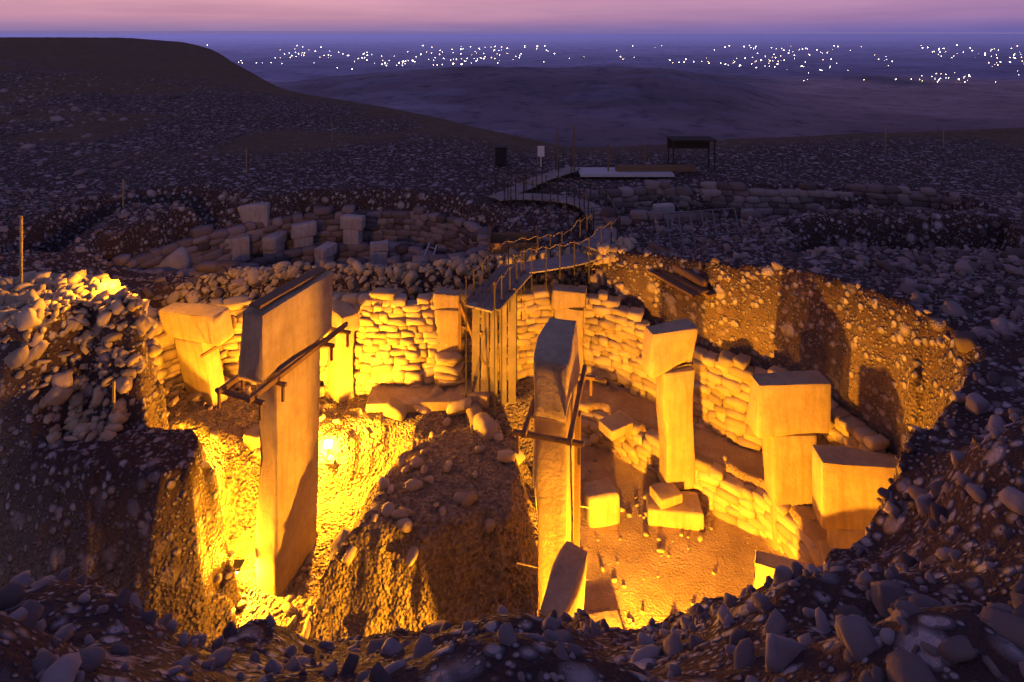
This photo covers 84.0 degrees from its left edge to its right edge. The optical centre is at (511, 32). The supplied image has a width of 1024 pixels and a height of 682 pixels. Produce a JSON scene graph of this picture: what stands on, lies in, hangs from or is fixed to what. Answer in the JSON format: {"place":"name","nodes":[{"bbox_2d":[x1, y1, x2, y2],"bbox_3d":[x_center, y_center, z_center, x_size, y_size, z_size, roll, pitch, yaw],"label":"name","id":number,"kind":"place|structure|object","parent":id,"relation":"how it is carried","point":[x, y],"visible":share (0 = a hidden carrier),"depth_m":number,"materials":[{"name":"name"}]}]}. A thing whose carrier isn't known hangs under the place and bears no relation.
{"place":"outdoors","nodes":[
{"label":"outdoors","id":0,"kind":"place"},
{"bbox_2d":[0,37,1023,681],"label":"ground","id":1,"kind":"structure","parent":0,"point":[152,503],"depth_m":11.88,"materials":[{"name":"brown soil"}]},
{"bbox_2d":[0,269,162,443],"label":"rubble stones","id":2,"kind":"object","parent":1,"relation":"on","point":[27,318],"visible":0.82,"depth_m":11.63,"materials":[{"name":"stone"}]},
{"bbox_2d":[0,273,169,441],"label":"bank rubble","id":3,"kind":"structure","parent":1,"relation":"on","point":[123,385],"depth_m":11.44,"materials":[{"name":"stone"}]},
{"bbox_2d":[0,70,297,220],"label":"rubble","id":4,"kind":"object","parent":1,"relation":"on","point":[52,119],"visible":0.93,"depth_m":39.07,"materials":[{"name":"grey stone"}]},
{"bbox_2d":[158,302,233,406],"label":"pillar","id":5,"kind":"structure","parent":1,"relation":"on","point":[195,330],"depth_m":13.66,"materials":[{"name":"stone"}]},
{"bbox_2d":[200,315,235,357],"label":"wooden beam","id":6,"kind":"structure","parent":5,"relation":"attached to","point":[207,352],"depth_m":13.51,"materials":[{"name":"brown wood"}]},
{"bbox_2d":[225,559,244,571],"bbox_3d":[-5.250,10.117,10.750,0.300,0.135,0.220,0,0,0],"label":"floodlight","id":7,"kind":"object","parent":1,"relation":"on","point":[238,564],"visible":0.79,"depth_m":10.75,"materials":[{"name":"grey"}]},
{"bbox_2d":[224,234,250,264],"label":"stone pillar","id":8,"kind":"structure","parent":1,"relation":"on","point":[240,251],"depth_m":20.87,"materials":[{"name":"grey stone"}]},
{"bbox_2d":[159,246,335,270],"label":"boulders","id":9,"kind":"object","parent":1,"relation":"on","point":[179,258],"visible":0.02,"depth_m":18.83,"materials":[{"name":"grey stone"}]},
{"bbox_2d":[243,424,259,450],"bbox_3d":[-5.852,9.259,13.026,0.461,0.363,0.407,0,0,14],"label":"terrace block","id":10,"kind":"object","parent":1,"relation":"on","point":[251,438],"depth_m":12.85,"materials":[{"name":"stone"}]},
{"bbox_2d":[237,202,269,226],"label":"stone block","id":11,"kind":"structure","parent":1,"relation":"on","point":[257,212],"depth_m":21.58,"materials":[{"name":"grey stone"}]},
{"bbox_2d":[262,231,286,256],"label":"stone block","id":12,"kind":"structure","parent":1,"relation":"on","point":[273,242],"depth_m":21.09,"materials":[{"name":"grey stone"}]},
{"bbox_2d":[204,526,351,646],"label":"rubble stones","id":13,"kind":"object","parent":1,"relation":"on","point":[288,609],"visible":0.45,"depth_m":10.42,"materials":[{"name":"stone"}]},
{"bbox_2d":[238,269,332,595],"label":"pillar","id":14,"kind":"structure","parent":1,"relation":"on","point":[280,334],"depth_m":10.97,"materials":[{"name":"stone"}]},
{"bbox_2d":[215,267,350,420],"bbox_3d":[-4.460,5.938,11.380,1.100,1.794,2.800,0,0,20],"label":"wooden support frame","id":15,"kind":"object","parent":14,"relation":"on","point":[270,297],"visible":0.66,"depth_m":10.86,"materials":[{"name":"brown wood"}]},
{"bbox_2d":[111,204,488,275],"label":"enclosure wall","id":16,"kind":"structure","parent":1,"relation":"on","point":[451,236],"depth_m":21.64,"materials":[{"name":"grey stone"}]},
{"bbox_2d":[291,220,316,247],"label":"stone pillar","id":17,"kind":"structure","parent":1,"relation":"on","point":[303,234],"depth_m":21.70,"materials":[{"name":"grey stone"}]},
{"bbox_2d":[314,241,336,264],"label":"stone block","id":18,"kind":"structure","parent":1,"relation":"on","point":[327,251],"depth_m":20.82,"materials":[{"name":"grey stone"}]},
{"bbox_2d":[320,448,335,464],"bbox_3d":[-4.300,9.874,13.300,0.300,0.400,0.220,0,0,0],"label":"lamp stand","id":19,"kind":"object","parent":1,"relation":"on","point":[325,462],"visible":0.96,"depth_m":13.22,"materials":[{"name":"grey"}]},
{"bbox_2d":[324,440,331,447],"bbox_3d":[-4.300,9.614,13.300,0.160,0.140,0.140,0,0,0],"label":"floodlight","id":20,"kind":"object","parent":19,"relation":"on","point":[327,443],"visible":1,"depth_m":13.25,"materials":[{"name":"white"}]},
{"bbox_2d":[166,382,499,464],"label":"rubble stones","id":21,"kind":"object","parent":1,"relation":"on","point":[397,409],"visible":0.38,"depth_m":14.32,"materials":[{"name":"beige stone"}]},
{"bbox_2d":[163,376,508,438],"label":"terrace stones","id":22,"kind":"object","parent":1,"relation":"on","point":[192,396],"depth_m":13.74,"materials":[{"name":"beige stone"}]},
{"bbox_2d":[239,241,433,266],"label":"enclosure wall","id":23,"kind":"structure","parent":1,"relation":"on","point":[404,252],"depth_m":21.27,"materials":[{"name":"grey stone"}]},
{"bbox_2d":[340,214,365,243],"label":"stone pillar","id":24,"kind":"structure","parent":23,"relation":"on","point":[353,226],"depth_m":21.68,"materials":[{"name":"grey stone"}]},
{"bbox_2d":[326,291,359,403],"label":"pillar","id":25,"kind":"structure","parent":1,"relation":"on","point":[339,384],"depth_m":14.83,"materials":[{"name":"stone"}]},
{"bbox_2d":[370,240,388,264],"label":"stone pillar","id":26,"kind":"structure","parent":1,"relation":"on","point":[378,252],"depth_m":20.83,"materials":[{"name":"grey stone"}]},
{"bbox_2d":[147,236,634,322],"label":"rubble chunks","id":27,"kind":"object","parent":1,"relation":"on","point":[458,265],"visible":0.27,"depth_m":16.68,"materials":[{"name":"stone"}]},
{"bbox_2d":[149,237,637,314],"bbox_3d":[-3.541,8.015,16.165,14.898,3.557,3.020,0,0,-13],"label":"rubble","id":28,"kind":"object","parent":1,"relation":"on","point":[172,298],"visible":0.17,"depth_m":16.64,"materials":[{"name":"stone"}]},
{"bbox_2d":[366,383,464,412],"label":"stone slab","id":29,"kind":"structure","parent":1,"relation":"on","point":[380,396],"depth_m":14.65,"materials":[{"name":"stone"}]},
{"bbox_2d":[329,412,525,566],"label":"rubble stones","id":30,"kind":"object","parent":1,"relation":"on","point":[486,426],"visible":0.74,"depth_m":12.29,"materials":[{"name":"beige stone"}]},
{"bbox_2d":[424,242,438,255],"bbox_3d":[-3.142,8.490,19.750,0.430,2.033,1.219,0,0,39],"label":"trestle","id":31,"kind":"object","parent":1,"relation":"on","point":[428,247],"visible":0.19,"depth_m":20.12,"materials":[{"name":"silver metal"}]},
{"bbox_2d":[370,424,502,566],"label":"rocks","id":32,"kind":"object","parent":1,"relation":"on","point":[463,499],"visible":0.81,"depth_m":11.03,"materials":[{"name":"beige stone"}]},
{"bbox_2d":[433,352,467,387],"bbox_3d":[-1.714,9.116,15.461,1.066,1.084,1.073,0,0,0],"label":"stone stack","id":33,"kind":"object","parent":1,"relation":"on","point":[449,367],"depth_m":15.08,"materials":[{"name":"beige stone"}]},
{"bbox_2d":[433,286,461,351],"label":"pillar","id":34,"kind":"structure","parent":33,"relation":"on","point":[446,301],"depth_m":15.31,"materials":[{"name":"stone"}]},
{"bbox_2d":[458,301,485,365],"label":"timber a-frame pillar","id":35,"kind":"structure","parent":33,"relation":"on","point":[461,310],"depth_m":15.26,"materials":[{"name":"brown wood"}]},
{"bbox_2d":[455,378,489,407],"bbox_3d":[-1.006,9.497,15.039,0.949,0.344,0.719,0,0,11],"label":"stone bench","id":36,"kind":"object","parent":1,"relation":"on","point":[482,398],"depth_m":14.76,"materials":[{"name":"stone"}]},
{"bbox_2d":[20,120,943,413],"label":"wooden posts","id":37,"kind":"object","parent":1,"relation":"on","point":[22,272],"visible":0.64,"depth_m":12.47,"materials":[{"name":"brown wood"}]},
{"bbox_2d":[472,284,515,404],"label":"standing planks","id":38,"kind":"object","parent":1,"relation":"on","point":[485,352],"visible":0.91,"depth_m":14.93,"materials":[{"name":"brown wood"}]},
{"bbox_2d":[495,145,506,164],"bbox_3d":[-0.525,5.890,27.379,0.600,0.860,0.550,0,0,0],"label":"storage bin","id":39,"kind":"object","parent":1,"relation":"on","point":[500,154],"visible":1,"depth_m":27.13,"materials":[{"name":"grey"}]},
{"bbox_2d":[0,188,1023,681],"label":"rubble chunks","id":40,"kind":"object","parent":1,"relation":"on","point":[858,630],"visible":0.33,"depth_m":5.50,"materials":[{"name":"grey stone"}]},
{"bbox_2d":[0,189,1023,681],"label":"rubble","id":41,"kind":"object","parent":1,"relation":"on","point":[740,647],"visible":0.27,"depth_m":5.13,"materials":[{"name":"grey stone"}]},
{"bbox_2d":[488,225,538,254],"bbox_3d":[0.045,6.920,17.952,1.590,1.350,0.990,0,0,0],"label":"timber shoring box","id":42,"kind":"object","parent":1,"relation":"on","point":[496,240],"visible":0.43,"depth_m":18.36,"materials":[{"name":"brown wood"}]},
{"bbox_2d":[153,285,892,454],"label":"enclosure wall","id":43,"kind":"structure","parent":1,"relation":"on","point":[396,341],"depth_m":15.21,"materials":[{"name":"stone"}]},
{"bbox_2d":[538,146,543,166],"bbox_3d":[1.362,5.820,26.789,0.320,1.000,0.070,0,0,0],"label":"info sign","id":44,"kind":"object","parent":1,"relation":"on","point":[540,151],"visible":0.93,"depth_m":26.75,"materials":[{"name":"white paint"}]},
{"bbox_2d":[466,166,618,312],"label":"boardwalk","id":45,"kind":"structure","parent":1,"relation":"on","point":[566,261],"depth_m":19.43,"materials":[{"name":"brown wood"}]},
{"bbox_2d":[464,266,531,310],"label":"platform","id":46,"kind":"structure","parent":45,"relation":"on","point":[483,300],"depth_m":15.30,"materials":[{"name":"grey wood"}]},
{"bbox_2d":[557,126,695,171],"bbox_3d":[5.171,5.270,25.826,6.285,2.100,0.340,0,0,0],"label":"platform timber and poles","id":47,"kind":"object","parent":45,"relation":"on","point":[655,168],"visible":0.97,"depth_m":25.66,"materials":[{"name":"brown wood"}]},
{"bbox_2d":[465,152,619,419],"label":"walkway support posts","id":48,"kind":"object","parent":1,"relation":"on","point":[587,230],"visible":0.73,"depth_m":16.59,"materials":[{"name":"brown wood"}]},
{"bbox_2d":[464,153,619,283],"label":"boardwalk ropes","id":49,"kind":"object","parent":48,"relation":"attached to","point":[546,234],"visible":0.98,"depth_m":17.68,"materials":[{"name":"brown fabric"}]},
{"bbox_2d":[533,317,579,616],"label":"pillar","id":50,"kind":"structure","parent":1,"relation":"on","point":[556,365],"depth_m":9.05,"materials":[{"name":"stone"}]},
{"bbox_2d":[513,365,594,464],"bbox_3d":[0.760,6.340,9.600,1.100,0.450,2.000,0,0,14],"label":"wooden support frame","id":51,"kind":"object","parent":50,"relation":"attached to","point":[524,432],"visible":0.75,"depth_m":8.87,"materials":[{"name":"brown wood"}]},
{"bbox_2d":[517,495,593,579],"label":"steel tie rods","id":52,"kind":"object","parent":50,"relation":"attached to","point":[536,566],"visible":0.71,"depth_m":9.23,"materials":[{"name":"grey metal"}]},
{"bbox_2d":[574,411,583,549],"bbox_3d":[1.085,7.620,9.364,0.115,2.602,0.600,0,0,14],"label":"timber prop","id":53,"kind":"object","parent":50,"relation":"attached to","point":[577,468],"visible":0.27,"depth_m":9.31,"materials":[{"name":"brown wood"}]},
{"bbox_2d":[538,541,587,616],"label":"pillar","id":54,"kind":"structure","parent":1,"relation":"on","point":[565,589],"depth_m":7.85,"materials":[{"name":"stone"}]},
{"bbox_2d":[550,283,585,383],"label":"pillar","id":55,"kind":"structure","parent":1,"relation":"on","point":[568,302],"depth_m":15.80,"materials":[{"name":"stone"}]},
{"bbox_2d":[583,478,619,527],"bbox_3d":[1.950,10.350,12.520,0.735,0.723,0.604,0,0,-12],"label":"floor block","id":56,"kind":"object","parent":1,"relation":"on","point":[601,497],"depth_m":12.27,"materials":[{"name":"stone"}]},
{"bbox_2d":[588,610,622,628],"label":"stone block","id":57,"kind":"structure","parent":1,"relation":"on","point":[612,617],"depth_m":10.21,"materials":[{"name":"stone"}]},
{"bbox_2d":[652,203,674,217],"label":"stone block","id":58,"kind":"structure","parent":1,"relation":"on","point":[665,207],"depth_m":21.88,"materials":[{"name":"grey stone"}]},
{"bbox_2d":[641,318,697,489],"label":"pillar","id":59,"kind":"structure","parent":1,"relation":"on","point":[667,354],"depth_m":12.80,"materials":[{"name":"stone"}]},
{"bbox_2d":[646,489,703,530],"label":"stone slab","id":60,"kind":"structure","parent":1,"relation":"on","point":[687,513],"depth_m":12.23,"materials":[{"name":"stone"}]},
{"bbox_2d":[650,481,681,509],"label":"stone block","id":61,"kind":"structure","parent":60,"relation":"on","point":[664,495],"depth_m":12.45,"materials":[{"name":"stone"}]},
{"bbox_2d":[646,269,716,297],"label":"lumber planks","id":62,"kind":"object","parent":1,"relation":"on","point":[688,287],"visible":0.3,"depth_m":14.91,"materials":[{"name":"brown wood"}]},
{"bbox_2d":[646,247,707,287],"bbox_3d":[4.457,6.398,15.591,0.234,0.320,2.241,0,0,-27],"label":"lumber log","id":63,"kind":"object","parent":62,"relation":"on","point":[693,277],"visible":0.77,"depth_m":15.00,"materials":[{"name":"brown wood"}]},
{"bbox_2d":[648,242,710,283],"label":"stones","id":64,"kind":"object","parent":62,"relation":"on","point":[654,246],"visible":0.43,"depth_m":16.48,"materials":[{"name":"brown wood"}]},
{"bbox_2d":[666,136,716,170],"bbox_3d":[8.353,5.615,26.517,2.050,1.420,0.950,0,0,0],"label":"shelter frame","id":65,"kind":"object","parent":1,"relation":"on","point":[673,142],"visible":0.88,"depth_m":26.89,"materials":[{"name":"grey wood"}]},
{"bbox_2d":[654,208,739,248],"bbox_3d":[5.617,6.095,17.058,2.893,1.285,0.767,0,0,-13],"label":"fence","id":66,"kind":"object","parent":1,"relation":"on","point":[693,236],"visible":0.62,"depth_m":17.19,"materials":[{"name":"silver metal"}]},
{"bbox_2d":[578,399,830,566],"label":"stone wall","id":67,"kind":"structure","parent":1,"relation":"on","point":[727,498],"depth_m":12.51,"materials":[{"name":"stone"}]},
{"bbox_2d":[598,411,632,440],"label":"stone block","id":68,"kind":"structure","parent":67,"relation":"on","point":[612,427],"depth_m":13.86,"materials":[{"name":"stone"}]},
{"bbox_2d":[581,258,880,625],"bbox_3d":[4.090,8.244,11.747,6.886,4.847,9.350,0,0,0],"label":"floor debris","id":69,"kind":"object","parent":1,"relation":"on","point":[700,536],"visible":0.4,"depth_m":12.16,"materials":[{"name":"stone"}]},
{"bbox_2d":[741,208,755,218],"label":"stone block","id":70,"kind":"structure","parent":1,"relation":"on","point":[743,210],"depth_m":22.47,"materials":[{"name":"grey stone"}]},
{"bbox_2d":[580,179,960,229],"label":"trench wall","id":71,"kind":"structure","parent":1,"relation":"on","point":[632,204],"depth_m":23.10,"materials":[{"name":"grey stone"}]},
{"bbox_2d":[753,550,806,588],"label":"stone block","id":72,"kind":"structure","parent":1,"relation":"on","point":[765,564],"depth_m":9.95,"materials":[{"name":"stone"}]},
{"bbox_2d":[747,370,830,549],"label":"pillar","id":73,"kind":"structure","parent":1,"relation":"on","point":[788,415],"depth_m":11.70,"materials":[{"name":"stone"}]},
{"bbox_2d":[812,445,900,549],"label":"pillar","id":74,"kind":"structure","parent":1,"relation":"on","point":[847,482],"depth_m":10.45,"materials":[{"name":"stone"}]},
{"bbox_2d":[716,219,1023,352],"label":"rubble chunks","id":75,"kind":"object","parent":1,"relation":"on","point":[965,341],"visible":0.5,"depth_m":12.60,"materials":[{"name":"grey stone"}]},
{"bbox_2d":[723,220,1023,355],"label":"rubble","id":76,"kind":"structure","parent":1,"relation":"on","point":[886,267],"depth_m":13.28,"materials":[{"name":"grey stone"}]},
{"bbox_2d":[0,34,1023,146],"bbox_3d":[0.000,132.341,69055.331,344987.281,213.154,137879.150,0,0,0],"label":"terrain","id":77,"kind":"structure","parent":0,"point":[596,90],"depth_m":531.03,"materials":[{"name":"soil"}]},
{"bbox_2d":[0,31,1023,33],"bbox_3d":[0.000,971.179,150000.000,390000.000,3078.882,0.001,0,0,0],"label":"mountains","id":78,"kind":"structure","parent":0,"point":[277,32],"depth_m":150000.00,"materials":[{"name":"purple"}]},
{"bbox_2d":[0,0,1023,31],"label":"sky","id":79,"kind":"structure","parent":0,"point":[15,15],"materials":[{"name":"purple"}]},
{"bbox_2d":[577,167,674,176],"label":"platform deck","id":80,"kind":"structure","parent":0,"point":[594,172],"depth_m":25.32,"materials":[{"name":"wood"}]}
]}

